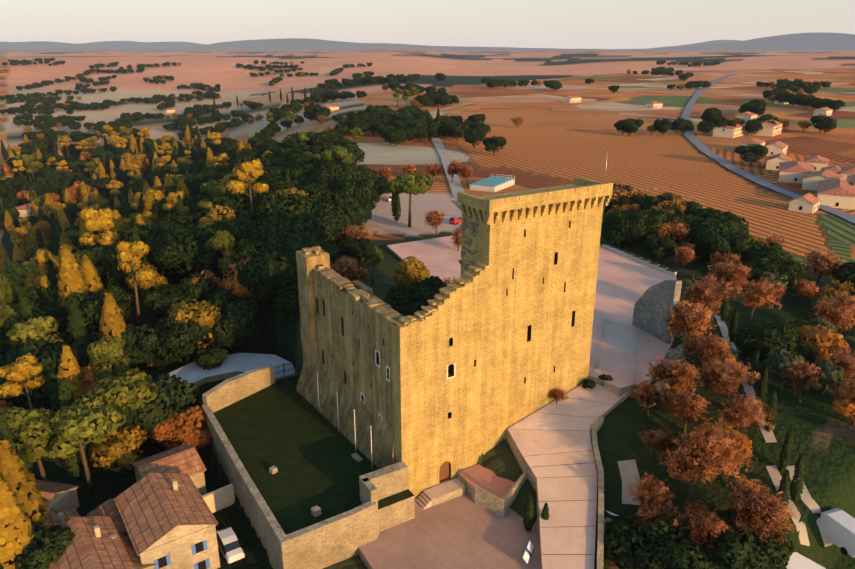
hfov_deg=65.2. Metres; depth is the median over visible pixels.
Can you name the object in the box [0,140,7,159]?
cypress tree
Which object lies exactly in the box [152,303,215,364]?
oak tree
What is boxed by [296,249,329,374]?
castle turret stub
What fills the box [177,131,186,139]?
oak tree
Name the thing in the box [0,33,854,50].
mountain ridges
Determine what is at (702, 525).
bare tree
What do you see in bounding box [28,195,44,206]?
yellow-green tree
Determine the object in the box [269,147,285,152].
oak tree
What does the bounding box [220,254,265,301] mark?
orange tree
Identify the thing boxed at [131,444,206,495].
house annex
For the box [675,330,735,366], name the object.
bare tree
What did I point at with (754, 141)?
house
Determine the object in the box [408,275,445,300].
oak tree
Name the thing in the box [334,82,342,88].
oak tree
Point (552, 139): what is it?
terrain
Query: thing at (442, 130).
oak tree
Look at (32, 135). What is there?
oak tree
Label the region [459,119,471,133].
oak tree
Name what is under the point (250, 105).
oak tree
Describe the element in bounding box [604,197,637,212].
oak tree
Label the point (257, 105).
oak tree
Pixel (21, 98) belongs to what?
oak tree
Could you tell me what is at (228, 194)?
oak tree
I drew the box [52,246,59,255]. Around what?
cypress tree
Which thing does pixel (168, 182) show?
conifer tree
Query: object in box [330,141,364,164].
oak tree
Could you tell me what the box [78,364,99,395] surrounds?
orange tree
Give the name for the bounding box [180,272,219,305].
oak tree
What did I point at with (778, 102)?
house
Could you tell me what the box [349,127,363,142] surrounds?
pine tree
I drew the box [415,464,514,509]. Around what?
entrance steps
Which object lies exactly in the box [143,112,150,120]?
oak tree
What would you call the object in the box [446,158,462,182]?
bare tree
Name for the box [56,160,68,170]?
deciduous tree
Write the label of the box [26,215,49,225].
oak tree
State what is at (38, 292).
oak tree
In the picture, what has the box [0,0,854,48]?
sky
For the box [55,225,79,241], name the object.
oak tree
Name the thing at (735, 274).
bare tree
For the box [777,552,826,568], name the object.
white canopy shelter
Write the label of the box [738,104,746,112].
oak tree
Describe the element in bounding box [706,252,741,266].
bare tree
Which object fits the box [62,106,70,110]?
oak tree
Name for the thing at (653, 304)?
ruin wall stub
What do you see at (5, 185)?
oak tree
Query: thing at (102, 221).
tree
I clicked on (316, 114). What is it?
oak tree
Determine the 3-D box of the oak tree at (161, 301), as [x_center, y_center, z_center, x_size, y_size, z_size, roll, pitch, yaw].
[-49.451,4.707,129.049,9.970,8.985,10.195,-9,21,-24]
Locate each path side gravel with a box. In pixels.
[715,315,776,442]
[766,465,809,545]
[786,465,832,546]
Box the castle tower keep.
[461,206,602,454]
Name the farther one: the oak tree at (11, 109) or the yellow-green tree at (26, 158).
the oak tree at (11, 109)
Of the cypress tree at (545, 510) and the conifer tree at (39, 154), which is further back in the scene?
the conifer tree at (39, 154)
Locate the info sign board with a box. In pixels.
[521,539,534,565]
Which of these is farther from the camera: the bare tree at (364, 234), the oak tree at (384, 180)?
the oak tree at (384, 180)
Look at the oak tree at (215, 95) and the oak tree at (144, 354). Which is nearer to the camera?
the oak tree at (144, 354)
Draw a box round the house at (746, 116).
[735,111,757,127]
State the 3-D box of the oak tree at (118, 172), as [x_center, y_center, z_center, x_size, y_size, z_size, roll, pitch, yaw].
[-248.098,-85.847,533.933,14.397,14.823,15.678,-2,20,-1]
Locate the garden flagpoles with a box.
[317,373,372,468]
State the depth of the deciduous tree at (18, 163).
520.43 m
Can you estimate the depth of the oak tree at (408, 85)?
786.50 m
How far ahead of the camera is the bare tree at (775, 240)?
155.25 m
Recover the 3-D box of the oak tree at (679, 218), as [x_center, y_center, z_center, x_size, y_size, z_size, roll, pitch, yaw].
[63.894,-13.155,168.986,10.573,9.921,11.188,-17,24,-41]
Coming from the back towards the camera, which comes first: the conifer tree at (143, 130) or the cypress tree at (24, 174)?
the conifer tree at (143, 130)
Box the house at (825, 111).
[814,107,832,115]
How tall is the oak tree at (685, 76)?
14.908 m
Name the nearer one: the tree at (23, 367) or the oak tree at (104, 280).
the tree at (23, 367)
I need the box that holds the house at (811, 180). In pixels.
[802,169,841,190]
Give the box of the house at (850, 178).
[846,175,854,186]
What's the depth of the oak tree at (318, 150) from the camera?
265.12 m
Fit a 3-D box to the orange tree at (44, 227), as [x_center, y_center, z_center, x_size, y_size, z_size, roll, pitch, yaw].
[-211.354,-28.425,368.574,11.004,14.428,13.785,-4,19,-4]
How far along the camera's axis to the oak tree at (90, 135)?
744.18 m
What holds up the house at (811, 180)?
on the terrain at (552, 139)
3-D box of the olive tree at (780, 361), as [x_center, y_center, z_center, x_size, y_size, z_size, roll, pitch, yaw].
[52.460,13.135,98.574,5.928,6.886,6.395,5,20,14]
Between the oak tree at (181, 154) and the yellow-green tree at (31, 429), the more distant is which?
the oak tree at (181, 154)
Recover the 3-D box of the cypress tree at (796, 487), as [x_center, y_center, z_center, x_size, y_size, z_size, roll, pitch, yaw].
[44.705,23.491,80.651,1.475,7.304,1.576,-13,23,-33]
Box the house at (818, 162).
[803,155,828,170]
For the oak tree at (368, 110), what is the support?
on the terrain at (552, 139)
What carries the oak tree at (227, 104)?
on the terrain at (552, 139)
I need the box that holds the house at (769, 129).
[749,120,782,136]
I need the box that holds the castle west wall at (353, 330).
[312,266,403,428]
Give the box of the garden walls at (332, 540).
[202,365,407,568]
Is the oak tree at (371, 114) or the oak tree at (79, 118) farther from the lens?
the oak tree at (79, 118)
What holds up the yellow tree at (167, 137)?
on the terrain at (552, 139)
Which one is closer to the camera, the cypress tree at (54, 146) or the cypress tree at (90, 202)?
the cypress tree at (90, 202)
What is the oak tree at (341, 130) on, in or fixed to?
on the terrain at (552, 139)
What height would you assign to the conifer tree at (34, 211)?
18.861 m
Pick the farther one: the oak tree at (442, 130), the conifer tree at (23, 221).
the oak tree at (442, 130)
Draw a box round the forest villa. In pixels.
[14,202,55,223]
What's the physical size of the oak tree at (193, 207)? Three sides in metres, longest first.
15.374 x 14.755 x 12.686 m
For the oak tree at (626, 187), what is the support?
on the terrain at (552, 139)
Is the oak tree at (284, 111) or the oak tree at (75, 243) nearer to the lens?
the oak tree at (75, 243)
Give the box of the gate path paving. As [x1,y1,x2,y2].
[160,353,296,394]
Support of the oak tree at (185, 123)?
on the terrain at (552, 139)
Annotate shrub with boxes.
[582,378,595,389]
[598,374,612,384]
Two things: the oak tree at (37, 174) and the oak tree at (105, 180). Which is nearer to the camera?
the oak tree at (105, 180)
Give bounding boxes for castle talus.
[296,359,395,468]
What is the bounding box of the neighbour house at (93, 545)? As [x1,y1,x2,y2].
[40,516,134,568]
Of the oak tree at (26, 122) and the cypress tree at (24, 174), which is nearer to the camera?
the cypress tree at (24, 174)
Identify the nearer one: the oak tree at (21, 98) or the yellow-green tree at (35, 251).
the yellow-green tree at (35, 251)
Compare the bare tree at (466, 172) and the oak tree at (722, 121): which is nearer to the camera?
the bare tree at (466, 172)
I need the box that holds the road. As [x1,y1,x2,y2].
[681,73,854,222]
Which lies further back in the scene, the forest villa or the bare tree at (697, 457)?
the forest villa
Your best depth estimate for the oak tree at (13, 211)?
399.34 m
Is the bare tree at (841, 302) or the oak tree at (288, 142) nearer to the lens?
the bare tree at (841, 302)
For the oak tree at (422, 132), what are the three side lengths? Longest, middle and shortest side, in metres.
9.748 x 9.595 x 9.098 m
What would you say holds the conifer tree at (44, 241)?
on the terrain at (552, 139)
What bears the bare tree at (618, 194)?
on the terrain at (552, 139)
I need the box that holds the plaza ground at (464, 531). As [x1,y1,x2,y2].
[358,493,540,568]
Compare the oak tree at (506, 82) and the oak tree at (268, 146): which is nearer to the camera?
the oak tree at (268, 146)
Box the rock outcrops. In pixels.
[592,344,693,407]
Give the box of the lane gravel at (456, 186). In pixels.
[428,103,472,196]
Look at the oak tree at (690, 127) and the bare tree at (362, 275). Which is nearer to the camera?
the bare tree at (362, 275)
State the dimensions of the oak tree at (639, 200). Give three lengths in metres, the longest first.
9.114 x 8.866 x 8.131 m
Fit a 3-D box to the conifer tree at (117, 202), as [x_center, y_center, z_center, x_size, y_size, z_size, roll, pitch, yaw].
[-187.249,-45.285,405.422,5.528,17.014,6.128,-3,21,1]
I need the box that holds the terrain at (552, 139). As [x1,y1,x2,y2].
[0,49,854,568]
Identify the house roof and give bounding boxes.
[15,508,79,559]
[17,479,78,515]
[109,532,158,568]
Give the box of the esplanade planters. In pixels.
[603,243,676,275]
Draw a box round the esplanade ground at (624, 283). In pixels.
[387,236,675,396]
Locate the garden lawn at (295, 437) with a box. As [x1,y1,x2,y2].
[213,375,414,534]
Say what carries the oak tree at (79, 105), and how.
on the terrain at (552, 139)
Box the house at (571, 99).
[564,95,580,102]
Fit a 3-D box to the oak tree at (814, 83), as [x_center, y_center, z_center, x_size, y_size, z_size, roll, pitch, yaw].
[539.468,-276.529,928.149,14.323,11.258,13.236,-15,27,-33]
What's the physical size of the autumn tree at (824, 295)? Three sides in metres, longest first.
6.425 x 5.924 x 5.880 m
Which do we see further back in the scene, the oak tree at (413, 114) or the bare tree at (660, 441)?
the oak tree at (413, 114)
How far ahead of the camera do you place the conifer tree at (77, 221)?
370.39 m
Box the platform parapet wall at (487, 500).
[475,473,526,516]
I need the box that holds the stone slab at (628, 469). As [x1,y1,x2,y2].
[617,460,640,504]
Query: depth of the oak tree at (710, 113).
449.00 m
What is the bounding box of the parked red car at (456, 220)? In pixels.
[449,216,461,224]
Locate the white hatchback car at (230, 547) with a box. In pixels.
[216,526,244,563]
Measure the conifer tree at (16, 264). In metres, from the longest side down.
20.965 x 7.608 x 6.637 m
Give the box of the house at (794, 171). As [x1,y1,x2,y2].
[778,161,814,182]
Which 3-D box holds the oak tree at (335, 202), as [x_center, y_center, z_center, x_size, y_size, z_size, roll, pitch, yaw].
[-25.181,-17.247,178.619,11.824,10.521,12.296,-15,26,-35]
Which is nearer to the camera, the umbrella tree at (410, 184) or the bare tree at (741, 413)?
the bare tree at (741, 413)
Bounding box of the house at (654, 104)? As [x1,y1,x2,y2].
[645,101,662,107]
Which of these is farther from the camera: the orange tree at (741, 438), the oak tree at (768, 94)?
the oak tree at (768, 94)
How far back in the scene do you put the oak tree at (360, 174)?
223.97 m
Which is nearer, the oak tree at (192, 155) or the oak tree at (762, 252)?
the oak tree at (762, 252)
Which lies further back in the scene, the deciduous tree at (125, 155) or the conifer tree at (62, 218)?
the deciduous tree at (125, 155)
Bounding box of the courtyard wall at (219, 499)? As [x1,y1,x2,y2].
[202,484,234,512]
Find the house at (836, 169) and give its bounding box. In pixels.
[821,165,843,174]
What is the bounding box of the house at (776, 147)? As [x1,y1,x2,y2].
[765,141,788,155]
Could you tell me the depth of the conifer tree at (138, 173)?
494.47 m
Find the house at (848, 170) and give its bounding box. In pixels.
[839,165,854,180]
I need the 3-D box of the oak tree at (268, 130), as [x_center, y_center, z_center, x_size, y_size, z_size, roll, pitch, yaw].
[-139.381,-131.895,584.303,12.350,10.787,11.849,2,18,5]
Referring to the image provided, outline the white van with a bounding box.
[818,508,854,557]
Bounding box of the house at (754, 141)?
[739,138,764,146]
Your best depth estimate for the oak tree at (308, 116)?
593.87 m
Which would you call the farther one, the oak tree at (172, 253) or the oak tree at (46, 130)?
the oak tree at (46, 130)
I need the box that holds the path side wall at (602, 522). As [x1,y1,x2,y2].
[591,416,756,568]
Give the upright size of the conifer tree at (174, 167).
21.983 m
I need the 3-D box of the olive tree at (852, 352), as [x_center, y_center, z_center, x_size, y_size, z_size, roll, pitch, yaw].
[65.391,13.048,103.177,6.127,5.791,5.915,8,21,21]
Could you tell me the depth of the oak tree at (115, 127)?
812.41 m
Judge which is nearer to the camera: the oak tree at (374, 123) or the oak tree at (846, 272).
the oak tree at (846, 272)
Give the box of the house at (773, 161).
[766,153,792,169]
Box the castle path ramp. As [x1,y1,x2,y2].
[507,320,638,568]
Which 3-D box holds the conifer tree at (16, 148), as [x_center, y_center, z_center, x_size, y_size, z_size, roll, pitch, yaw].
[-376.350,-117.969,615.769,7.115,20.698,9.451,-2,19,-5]
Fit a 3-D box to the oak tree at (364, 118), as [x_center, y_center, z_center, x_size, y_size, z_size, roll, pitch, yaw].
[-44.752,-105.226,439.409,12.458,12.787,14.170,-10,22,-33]
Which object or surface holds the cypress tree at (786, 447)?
on the terrain at (552, 139)
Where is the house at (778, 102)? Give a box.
[774,100,787,103]
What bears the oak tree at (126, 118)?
on the terrain at (552, 139)
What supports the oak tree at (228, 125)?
on the terrain at (552, 139)
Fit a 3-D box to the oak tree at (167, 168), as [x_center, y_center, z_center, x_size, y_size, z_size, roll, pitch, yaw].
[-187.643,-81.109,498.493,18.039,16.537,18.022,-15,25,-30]
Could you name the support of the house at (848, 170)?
on the terrain at (552, 139)
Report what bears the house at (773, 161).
on the terrain at (552, 139)
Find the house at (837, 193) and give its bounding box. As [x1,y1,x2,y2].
[817,179,854,209]
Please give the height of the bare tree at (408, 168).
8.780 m
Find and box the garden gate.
[275,360,295,378]
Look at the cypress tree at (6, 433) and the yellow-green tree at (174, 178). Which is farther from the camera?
the yellow-green tree at (174, 178)
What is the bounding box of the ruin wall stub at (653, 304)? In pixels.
[632,279,681,345]
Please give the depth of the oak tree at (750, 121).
405.59 m
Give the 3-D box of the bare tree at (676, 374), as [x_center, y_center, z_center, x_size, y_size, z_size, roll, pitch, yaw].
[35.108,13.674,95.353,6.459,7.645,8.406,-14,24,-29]
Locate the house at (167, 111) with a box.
[164,108,174,113]
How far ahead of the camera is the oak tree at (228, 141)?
555.62 m
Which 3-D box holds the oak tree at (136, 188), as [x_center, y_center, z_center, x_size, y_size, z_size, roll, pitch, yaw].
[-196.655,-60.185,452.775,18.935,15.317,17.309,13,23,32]
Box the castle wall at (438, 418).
[391,261,488,498]
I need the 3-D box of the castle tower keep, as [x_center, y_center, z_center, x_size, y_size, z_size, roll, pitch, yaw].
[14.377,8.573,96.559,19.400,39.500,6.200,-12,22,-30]
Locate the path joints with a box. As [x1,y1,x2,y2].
[507,388,622,554]
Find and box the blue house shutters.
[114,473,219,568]
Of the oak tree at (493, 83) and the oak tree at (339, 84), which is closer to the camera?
the oak tree at (493, 83)
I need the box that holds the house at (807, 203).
[788,193,821,213]
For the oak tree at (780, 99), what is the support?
on the terrain at (552, 139)
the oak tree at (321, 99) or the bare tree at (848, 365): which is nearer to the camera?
the bare tree at (848, 365)
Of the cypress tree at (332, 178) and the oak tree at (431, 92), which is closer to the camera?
the cypress tree at (332, 178)
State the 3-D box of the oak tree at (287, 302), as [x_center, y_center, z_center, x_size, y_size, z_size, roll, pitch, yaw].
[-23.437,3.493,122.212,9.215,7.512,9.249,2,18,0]
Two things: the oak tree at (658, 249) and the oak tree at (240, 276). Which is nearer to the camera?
the oak tree at (240, 276)
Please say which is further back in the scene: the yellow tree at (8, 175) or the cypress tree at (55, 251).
the yellow tree at (8, 175)
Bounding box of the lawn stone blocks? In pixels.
[269,453,362,517]
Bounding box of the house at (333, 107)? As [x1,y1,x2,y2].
[322,104,338,111]
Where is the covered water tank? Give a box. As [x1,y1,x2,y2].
[470,174,514,191]
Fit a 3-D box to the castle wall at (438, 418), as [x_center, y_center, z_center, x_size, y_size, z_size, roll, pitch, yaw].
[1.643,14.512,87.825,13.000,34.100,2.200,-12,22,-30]
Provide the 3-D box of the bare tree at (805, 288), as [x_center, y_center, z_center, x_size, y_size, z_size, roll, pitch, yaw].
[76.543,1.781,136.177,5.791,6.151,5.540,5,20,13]
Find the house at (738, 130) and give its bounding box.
[713,124,744,137]
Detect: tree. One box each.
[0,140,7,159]
[0,163,14,179]
[0,164,6,178]
[0,179,15,200]
[0,207,19,222]
[0,215,22,230]
[0,242,9,262]
[0,261,6,272]
[0,266,35,287]
[0,276,21,355]
[0,296,70,354]
[0,337,88,409]
[0,344,7,358]
[0,353,45,408]
[0,358,7,366]
[0,397,13,412]
[0,410,27,489]
[0,439,51,534]
[0,477,36,568]
[1,174,14,179]
[2,196,23,207]
[2,406,56,480]
[4,210,12,233]
[4,262,21,268]
[5,176,25,187]
[6,187,22,198]
[6,274,18,303]
[6,315,64,355]
[7,157,35,171]
[8,107,18,114]
[8,149,14,157]
[9,523,74,568]
[10,225,18,244]
[12,145,20,154]
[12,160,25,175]
[12,244,24,261]
[13,119,23,125]
[13,260,20,267]
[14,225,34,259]
[15,154,35,173]
[16,96,25,102]
[16,109,25,113]
[16,190,36,203]
[16,285,36,321]
[18,142,34,155]
[18,181,44,193]
[18,218,27,227]
[18,447,36,474]
[19,105,28,111]
[20,156,27,181]
[20,235,32,256]
[22,120,31,125]
[22,132,31,140]
[22,261,29,266]
[23,126,31,131]
[23,134,29,154]
[24,115,32,120]
[25,103,34,107]
[25,161,43,179]
[25,269,38,287]
[25,284,79,307]
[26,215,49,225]
[27,108,36,113]
[27,131,42,139]
[27,222,37,249]
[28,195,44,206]
[29,186,33,202]
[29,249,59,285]
[30,118,40,123]
[30,137,52,151]
[30,201,38,217]
[32,166,52,176]
[33,122,45,129]
[33,220,51,238]
[34,168,60,182]
[34,189,56,196]
[34,248,51,254]
[36,133,45,139]
[36,149,42,159]
[36,228,44,248]
[36,231,47,248]
[38,108,45,113]
[38,177,67,193]
[38,205,46,235]
[39,268,47,276]
[40,117,52,123]
[40,127,53,134]
[40,275,50,292]
[41,114,52,118]
[43,153,66,169]
[43,158,60,169]
[44,132,59,140]
[44,192,59,201]
[44,194,57,218]
[45,108,54,113]
[45,120,57,128]
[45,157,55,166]
[46,234,79,254]
[46,259,58,284]
[48,117,59,121]
[48,393,125,494]
[50,212,55,238]
[50,389,60,435]
[51,202,65,215]
[52,134,57,154]
[52,233,60,250]
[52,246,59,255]
[54,330,111,366]
[55,219,62,237]
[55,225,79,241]
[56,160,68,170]
[56,170,77,183]
[56,246,89,315]
[56,381,88,479]
[57,115,67,119]
[57,134,69,142]
[57,136,70,159]
[57,189,70,199]
[57,346,84,400]
[58,159,85,172]
[58,177,72,183]
[58,208,69,227]
[58,244,78,254]
[59,120,67,125]
[59,232,71,249]
[60,230,78,239]
[61,187,79,200]
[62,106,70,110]
[62,180,70,187]
[62,292,129,336]
[63,90,71,94]
[63,143,83,157]
[63,190,71,203]
[65,202,71,225]
[66,297,95,365]
[67,121,81,131]
[67,199,81,204]
[68,203,81,218]
[70,131,85,138]
[70,175,92,186]
[70,181,80,191]
[71,245,91,252]
[73,134,85,141]
[73,217,81,225]
[73,245,106,284]
[74,103,85,109]
[74,116,85,120]
[75,139,88,150]
[76,201,88,215]
[78,220,89,244]
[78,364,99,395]
[79,151,92,160]
[79,181,90,201]
[79,185,93,199]
[79,207,120,247]
[81,255,104,293]
[82,158,93,171]
[82,193,88,204]
[83,122,93,129]
[83,137,98,146]
[83,161,98,177]
[84,133,98,140]
[84,147,104,152]
[85,367,157,450]
[86,181,109,196]
[87,203,100,209]
[87,336,129,379]
[87,424,146,477]
[88,197,92,206]
[88,265,113,290]
[89,104,97,109]
[89,177,117,198]
[90,150,113,157]
[90,157,102,175]
[90,285,135,310]
[92,188,100,203]
[94,158,98,177]
[95,198,110,208]
[96,121,107,124]
[97,129,109,137]
[97,153,117,170]
[98,104,105,110]
[98,244,158,287]
[99,162,105,178]
[99,292,127,368]
[101,147,107,173]
[102,125,115,145]
[103,135,109,150]
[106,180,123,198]
[107,253,125,291]
[108,167,124,181]
[108,191,127,205]
[109,135,121,147]
[109,159,115,168]
[109,183,127,199]
[110,120,121,125]
[110,124,119,132]
[110,167,116,179]
[110,210,126,232]
[111,374,199,447]
[114,148,135,163]
[114,196,120,208]
[114,203,139,215]
[115,241,155,326]
[117,224,148,236]
[118,220,187,273]
[119,138,126,147]
[119,158,127,170]
[120,98,129,103]
[120,112,131,116]
[120,116,129,121]
[120,128,133,139]
[120,168,145,181]
[120,323,172,367]
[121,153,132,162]
[122,218,131,226]
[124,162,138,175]
[124,201,131,218]
[125,184,143,194]
[125,262,167,295]
[126,142,142,152]
[126,333,166,367]
[127,174,143,185]
[128,188,134,202]
[129,134,138,153]
[129,212,140,226]
[130,153,146,164]
[131,192,145,209]
[132,115,139,121]
[132,226,142,291]
[133,98,140,103]
[134,210,156,222]
[134,214,146,226]
[136,114,143,121]
[136,168,142,177]
[137,127,149,137]
[139,194,144,211]
[140,142,144,153]
[141,230,199,280]
[141,284,197,317]
[142,139,161,152]
[142,162,148,168]
[142,189,163,203]
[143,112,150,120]
[143,151,159,163]
[143,191,158,217]
[145,217,152,226]
[146,177,151,186]
[147,98,156,104]
[148,411,197,449]
[149,202,202,222]
[150,170,169,180]
[151,141,156,163]
[151,166,161,173]
[151,405,211,450]
[152,152,158,166]
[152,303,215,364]
[153,176,163,190]
[153,228,219,279]
[154,158,164,166]
[154,209,206,228]
[156,113,164,119]
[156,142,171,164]
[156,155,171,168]
[157,105,164,109]
[159,134,173,141]
[160,147,173,163]
[161,152,174,163]
[161,165,182,171]
[162,124,173,130]
[162,170,184,176]
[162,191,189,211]
[163,196,195,209]
[164,174,173,190]
[164,186,178,196]
[166,196,202,211]
[166,299,221,349]
[168,101,174,106]
[169,123,178,130]
[170,174,192,185]
[170,223,201,230]
[171,160,178,172]
[172,139,177,151]
[173,119,184,124]
[174,145,178,161]
[175,178,189,195]
[176,157,188,163]
[176,195,184,209]
[177,115,186,120]
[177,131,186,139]
[177,141,183,148]
[177,163,190,173]
[178,151,194,160]
[179,122,191,126]
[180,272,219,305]
[184,94,192,100]
[184,125,192,149]
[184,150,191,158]
[184,171,189,183]
[186,120,196,125]
[186,180,193,196]
[190,161,201,173]
[190,270,221,299]
[191,149,199,159]
[191,172,215,184]
[192,111,201,116]
[192,172,227,195]
[192,219,252,267]
[193,137,215,147]
[194,146,215,161]
[194,346,228,369]
[195,95,203,100]
[196,125,200,138]
[196,159,208,170]
[197,117,207,124]
[197,205,237,228]
[197,216,228,229]
[198,195,209,200]
[199,128,210,135]
[199,180,227,196]
[199,200,220,214]
[199,289,261,351]
[200,139,205,147]
[200,164,231,175]
[200,179,225,203]
[200,327,234,349]
[204,108,213,113]
[204,230,235,271]
[205,147,215,167]
[208,193,260,216]
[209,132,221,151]
[210,104,217,109]
[211,93,219,99]
[211,112,221,122]
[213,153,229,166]
[214,126,224,130]
[215,123,226,130]
[215,166,231,173]
[215,173,229,181]
[219,138,237,149]
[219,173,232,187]
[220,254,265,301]
[221,114,230,121]
[222,102,231,107]
[223,121,232,128]
[223,142,229,162]
[223,238,285,274]
[225,154,254,170]
[225,188,255,199]
[226,159,268,218]
[228,148,236,156]
[229,118,241,128]
[229,164,257,190]
[230,147,260,163]
[231,110,239,117]
[231,150,236,160]
[236,139,244,155]
[236,266,283,307]
[241,113,252,123]
[243,250,298,299]
[247,102,255,108]
[247,135,272,143]
[248,156,290,168]
[248,167,284,192]
[250,137,277,149]
[253,142,266,156]
[254,102,263,107]
[255,132,264,137]
[255,176,296,191]
[255,191,317,224]
[259,186,298,197]
[260,128,273,136]
[262,142,283,154]
[265,122,280,133]
[265,147,291,157]
[266,112,273,122]
[269,107,279,113]
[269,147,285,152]
[273,233,328,253]
[273,280,299,319]
[277,109,286,116]
[277,113,284,120]
[277,187,307,195]
[280,120,292,129]
[282,107,293,111]
[282,131,311,149]
[283,165,311,180]
[284,111,296,128]
[284,210,346,244]
[285,169,291,187]
[290,99,302,103]
[291,105,302,112]
[291,140,295,153]
[291,176,315,188]
[292,143,326,152]
[294,115,303,124]
[296,133,310,148]
[296,151,321,164]
[298,182,335,205]
[301,155,331,167]
[301,165,317,178]
[303,111,313,119]
[305,104,320,107]
[305,188,360,207]
[306,109,313,120]
[307,130,337,145]
[309,163,355,184]
[310,94,320,103]
[311,143,355,165]
[312,111,328,122]
[313,134,350,145]
[313,199,343,212]
[315,200,369,234]
[316,107,329,112]
[316,114,326,123]
[319,96,326,102]
[320,145,355,166]
[321,92,331,102]
[327,94,336,101]
[327,165,336,190]
[327,242,340,267]
[328,91,339,100]
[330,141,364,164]
[330,254,359,280]
[332,114,343,122]
[332,224,359,245]
[333,124,348,136]
[333,172,383,209]
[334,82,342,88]
[334,258,357,269]
[335,237,374,268]
[338,118,353,134]
[339,91,351,98]
[345,80,353,86]
[345,119,363,128]
[346,92,354,98]
[349,114,367,120]
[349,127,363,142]
[350,121,370,136]
[350,267,368,282]
[352,226,374,261]
[353,78,359,84]
[353,164,369,169]
[354,170,375,179]
[355,201,371,225]
[356,90,366,97]
[356,168,377,176]
[359,79,365,84]
[361,112,379,119]
[365,246,383,284]
[366,105,380,112]
[367,117,384,134]
[368,77,377,84]
[369,106,387,111]
[376,124,396,134]
[376,176,388,192]
[377,165,395,179]
[379,78,385,84]
[379,130,393,144]
[382,83,388,91]
[382,172,433,226]
[383,294,424,314]
[385,283,434,305]
[386,76,393,83]
[387,130,406,146]
[388,82,399,91]
[391,192,400,221]
[392,87,403,106]
[392,112,410,119]
[393,119,409,129]
[393,255,429,286]
[394,126,417,144]
[396,307,415,315]
[399,89,411,99]
[401,76,409,81]
[401,163,417,175]
[403,106,417,111]
[403,110,418,117]
[405,82,414,90]
[407,122,426,139]
[408,74,416,81]
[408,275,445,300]
[409,86,419,96]
[410,99,419,105]
[413,126,427,141]
[414,95,430,108]
[416,86,424,92]
[416,109,432,119]
[420,121,440,138]
[422,209,445,234]
[423,162,444,178]
[424,122,436,138]
[425,86,436,91]
[426,90,440,95]
[435,94,451,107]
[436,108,439,135]
[437,75,445,80]
[437,87,446,91]
[438,124,448,137]
[440,116,453,124]
[442,120,458,136]
[442,276,453,285]
[446,123,469,139]
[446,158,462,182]
[448,227,461,250]
[449,95,458,104]
[450,116,462,122]
[457,164,474,185]
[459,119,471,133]
[464,121,476,131]
[464,127,485,147]
[470,113,485,122]
[471,122,490,133]
[481,76,490,84]
[482,136,506,154]
[488,79,498,87]
[492,79,502,87]
[501,79,509,87]
[509,80,516,86]
[511,116,523,127]
[518,80,526,86]
[523,494,534,530]
[541,502,548,519]
[547,82,555,88]
[549,388,566,403]
[551,83,560,90]
[585,78,594,83]
[601,209,649,248]
[601,213,631,229]
[604,193,617,204]
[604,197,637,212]
[604,515,673,568]
[606,204,627,214]
[608,85,618,93]
[612,186,632,200]
[613,183,633,196]
[614,121,627,134]
[617,118,643,135]
[620,203,640,209]
[620,210,640,215]
[624,124,638,135]
[626,189,644,200]
[626,208,638,213]
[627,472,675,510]
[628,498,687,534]
[630,194,659,207]
[630,379,665,415]
[631,209,671,239]
[637,514,715,568]
[638,201,665,210]
[638,426,682,464]
[642,223,673,240]
[644,235,678,262]
[645,205,671,212]
[645,356,703,396]
[647,124,655,134]
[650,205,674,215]
[652,382,710,432]
[653,119,672,135]
[657,192,680,202]
[657,204,682,214]
[658,197,685,213]
[660,70,667,75]
[662,417,757,505]
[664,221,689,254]
[664,296,717,342]
[666,213,697,244]
[667,84,675,89]
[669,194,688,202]
[670,117,688,134]
[673,201,702,214]
[673,245,696,269]
[675,70,682,75]
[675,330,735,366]
[676,242,695,263]
[680,274,741,325]
[680,498,729,552]
[681,73,689,80]
[681,119,694,134]
[683,206,724,218]
[685,83,691,89]
[686,81,696,88]
[690,217,738,241]
[693,229,755,260]
[693,231,724,261]
[694,80,703,88]
[694,357,759,407]
[694,421,752,480]
[697,120,715,134]
[699,507,795,568]
[700,107,721,119]
[701,352,743,389]
[705,211,748,233]
[705,260,753,290]
[706,115,724,122]
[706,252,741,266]
[709,258,736,286]
[713,479,803,546]
[715,118,736,126]
[715,341,743,362]
[716,389,775,431]
[720,291,728,320]
[728,306,738,341]
[734,117,744,124]
[734,318,798,366]
[735,144,768,165]
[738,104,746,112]
[739,278,783,320]
[740,326,748,362]
[741,240,793,261]
[741,257,777,284]
[744,102,762,114]
[745,122,762,135]
[746,103,765,115]
[746,120,762,125]
[747,350,759,384]
[753,100,766,106]
[753,237,767,242]
[755,367,767,407]
[756,81,763,86]
[756,114,777,120]
[757,272,788,289]
[759,248,790,272]
[761,232,786,248]
[762,90,777,100]
[762,348,804,390]
[763,390,777,431]
[765,280,785,303]
[767,260,807,286]
[774,90,788,100]
[775,469,789,514]
[777,78,789,84]
[777,83,783,88]
[778,94,793,102]
[778,118,789,127]
[779,427,793,471]
[784,338,816,366]
[784,355,823,401]
[785,93,800,105]
[785,319,822,341]
[786,85,797,92]
[788,278,818,304]
[790,452,804,501]
[792,94,805,107]
[793,87,802,92]
[797,94,814,108]
[797,120,811,131]
[797,324,851,361]
[798,82,809,87]
[802,245,844,285]
[803,85,817,94]
[806,97,820,108]
[808,298,828,312]
[809,298,854,331]
[810,101,823,108]
[810,115,831,132]
[810,316,838,334]
[812,81,821,86]
[812,358,846,393]
[814,98,827,108]
[814,118,836,133]
[816,288,847,306]
[818,280,854,298]
[822,83,830,88]
[824,99,845,112]
[824,291,854,330]
[825,348,854,383]
[829,265,841,287]
[830,335,854,350]
[831,379,854,425]
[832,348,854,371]
[835,262,854,293]
[846,290,854,315]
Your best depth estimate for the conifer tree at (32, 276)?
172.44 m

